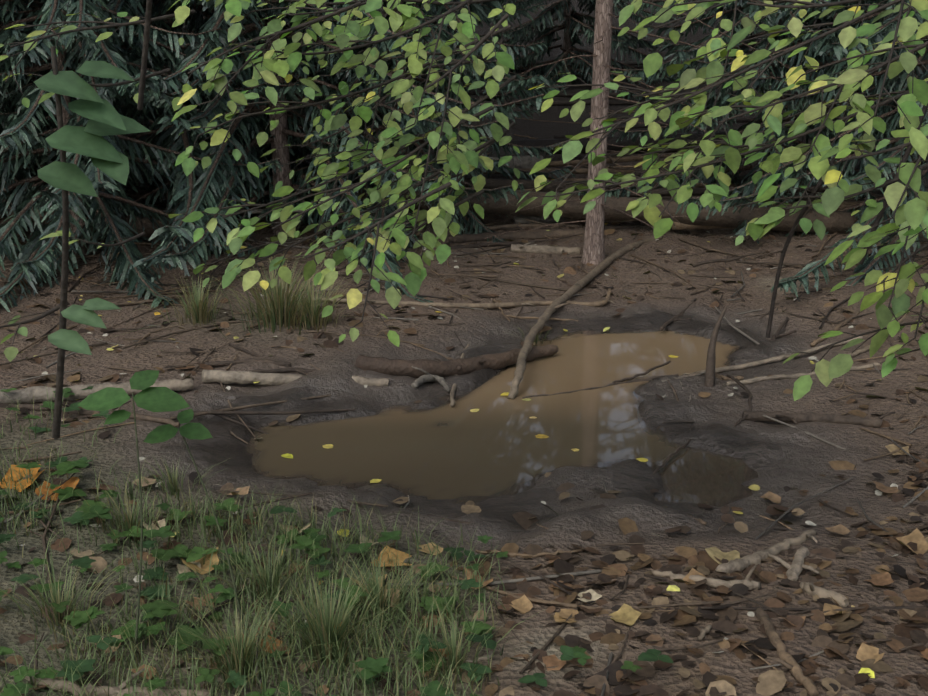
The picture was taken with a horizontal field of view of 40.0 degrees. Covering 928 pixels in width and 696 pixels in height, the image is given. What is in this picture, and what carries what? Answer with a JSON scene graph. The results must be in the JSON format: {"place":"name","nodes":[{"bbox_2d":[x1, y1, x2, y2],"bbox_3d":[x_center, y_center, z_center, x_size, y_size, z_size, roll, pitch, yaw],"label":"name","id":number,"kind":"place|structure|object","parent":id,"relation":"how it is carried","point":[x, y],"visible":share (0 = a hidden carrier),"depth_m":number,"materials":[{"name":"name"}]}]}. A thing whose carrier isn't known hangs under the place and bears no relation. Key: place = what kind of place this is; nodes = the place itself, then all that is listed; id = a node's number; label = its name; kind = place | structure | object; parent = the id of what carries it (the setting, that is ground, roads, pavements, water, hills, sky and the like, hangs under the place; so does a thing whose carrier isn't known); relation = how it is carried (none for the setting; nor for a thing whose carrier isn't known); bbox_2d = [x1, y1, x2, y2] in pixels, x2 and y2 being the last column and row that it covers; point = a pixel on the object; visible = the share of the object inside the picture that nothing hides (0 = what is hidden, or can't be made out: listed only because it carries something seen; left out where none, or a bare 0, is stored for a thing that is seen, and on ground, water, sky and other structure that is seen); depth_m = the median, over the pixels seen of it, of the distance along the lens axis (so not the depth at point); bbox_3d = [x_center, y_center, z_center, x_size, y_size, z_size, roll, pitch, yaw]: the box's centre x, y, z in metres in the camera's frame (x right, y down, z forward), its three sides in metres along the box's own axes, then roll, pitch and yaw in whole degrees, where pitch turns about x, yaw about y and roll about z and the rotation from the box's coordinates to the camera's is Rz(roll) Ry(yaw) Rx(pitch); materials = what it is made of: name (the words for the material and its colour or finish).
{"place":"outdoors","nodes":[
{"label":"outdoors","id":0,"kind":"place"},
{"bbox_2d":[0,0,927,695],"bbox_3d":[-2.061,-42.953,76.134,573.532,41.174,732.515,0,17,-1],"label":"forest ground","id":1,"kind":"structure","parent":0,"point":[776,456],"depth_m":4.45,"materials":[{"name":"brown soil"}]},
{"bbox_2d":[0,0,157,260],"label":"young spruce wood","id":2,"kind":"object","parent":1,"relation":"on","point":[8,118],"visible":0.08,"depth_m":7.52,"materials":[{"name":"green plant"}]},
{"bbox_2d":[0,0,289,148],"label":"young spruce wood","id":3,"kind":"object","parent":1,"relation":"on","point":[139,117],"depth_m":10.85,"materials":[{"name":"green plant"}]},
{"bbox_2d":[0,0,302,239],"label":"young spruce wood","id":4,"kind":"object","parent":1,"relation":"on","point":[36,3],"visible":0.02,"depth_m":8.17,"materials":[{"name":"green plant"}]},
{"bbox_2d":[0,0,336,311],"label":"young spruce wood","id":5,"kind":"object","parent":1,"relation":"on","point":[87,47],"visible":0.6,"depth_m":6.48,"materials":[{"name":"green plant"}]},
{"bbox_2d":[0,0,448,287],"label":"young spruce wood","id":6,"kind":"object","parent":1,"relation":"on","point":[183,197],"visible":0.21,"depth_m":7.04,"materials":[{"name":"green plant"}]},
{"bbox_2d":[0,0,548,304],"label":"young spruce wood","id":7,"kind":"object","parent":1,"relation":"on","point":[185,256],"visible":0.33,"depth_m":6.83,"materials":[{"name":"green plant"}]},
{"bbox_2d":[0,254,562,695],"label":"grass","id":8,"kind":"structure","parent":1,"relation":"on","point":[327,647],"depth_m":3.20,"materials":[{"name":"green plant"}]},
{"bbox_2d":[122,1,525,121],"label":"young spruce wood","id":9,"kind":"object","parent":1,"relation":"on","point":[499,98],"depth_m":12.26,"materials":[{"name":"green plant"}]},
{"bbox_2d":[0,386,673,695],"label":"weed plants","id":10,"kind":"object","parent":1,"relation":"on","point":[369,665],"visible":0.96,"depth_m":3.21,"materials":[{"name":"green plant"}]},
{"bbox_2d":[203,0,574,262],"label":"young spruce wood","id":11,"kind":"object","parent":1,"relation":"on","point":[470,220],"visible":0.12,"depth_m":7.45,"materials":[{"name":"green plant"}]},
{"bbox_2d":[0,50,927,695],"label":"fallen branches","id":12,"kind":"object","parent":1,"relation":"on","point":[440,370],"visible":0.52,"depth_m":5.47,"materials":[{"name":"brown wood"}]},
{"bbox_2d":[0,0,927,659],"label":"hazel","id":13,"kind":"object","parent":1,"relation":"on","point":[104,118],"depth_m":2.96,"materials":[{"name":"green plant"}]},
{"bbox_2d":[0,169,927,695],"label":"fallen leaf litter","id":14,"kind":"object","parent":1,"relation":"on","point":[704,563],"visible":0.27,"depth_m":3.36,"materials":[{"name":"brown plant"}]},
{"bbox_2d":[245,328,758,506],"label":"puddle","id":15,"kind":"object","parent":1,"relation":"on","point":[459,451],"depth_m":4.59,"materials":[{"name":"brown liquid"}]},
{"bbox_2d":[445,0,685,101],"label":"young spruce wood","id":16,"kind":"object","parent":1,"relation":"on","point":[572,25],"visible":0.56,"depth_m":12.37,"materials":[{"name":"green plant"}]},
{"bbox_2d":[455,0,805,269],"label":"spruce wood","id":17,"kind":"object","parent":1,"relation":"on","point":[593,249],"visible":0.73,"depth_m":6.76,"materials":[{"name":"brown plant"}]},
{"bbox_2d":[571,0,923,243],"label":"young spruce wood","id":18,"kind":"object","parent":1,"relation":"on","point":[683,52],"visible":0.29,"depth_m":7.78,"materials":[{"name":"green plant"}]},
{"bbox_2d":[675,0,927,300],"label":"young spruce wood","id":19,"kind":"object","parent":1,"relation":"on","point":[870,262],"visible":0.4,"depth_m":6.88,"materials":[{"name":"green plant"}]},
{"bbox_2d":[724,0,896,61],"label":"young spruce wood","id":20,"kind":"object","parent":1,"relation":"on","point":[809,44],"depth_m":14.81,"materials":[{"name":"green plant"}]},
{"bbox_2d":[728,0,927,159],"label":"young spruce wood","id":21,"kind":"object","parent":1,"relation":"on","point":[922,70],"visible":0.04,"depth_m":10.62,"materials":[{"name":"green plant"}]}
]}

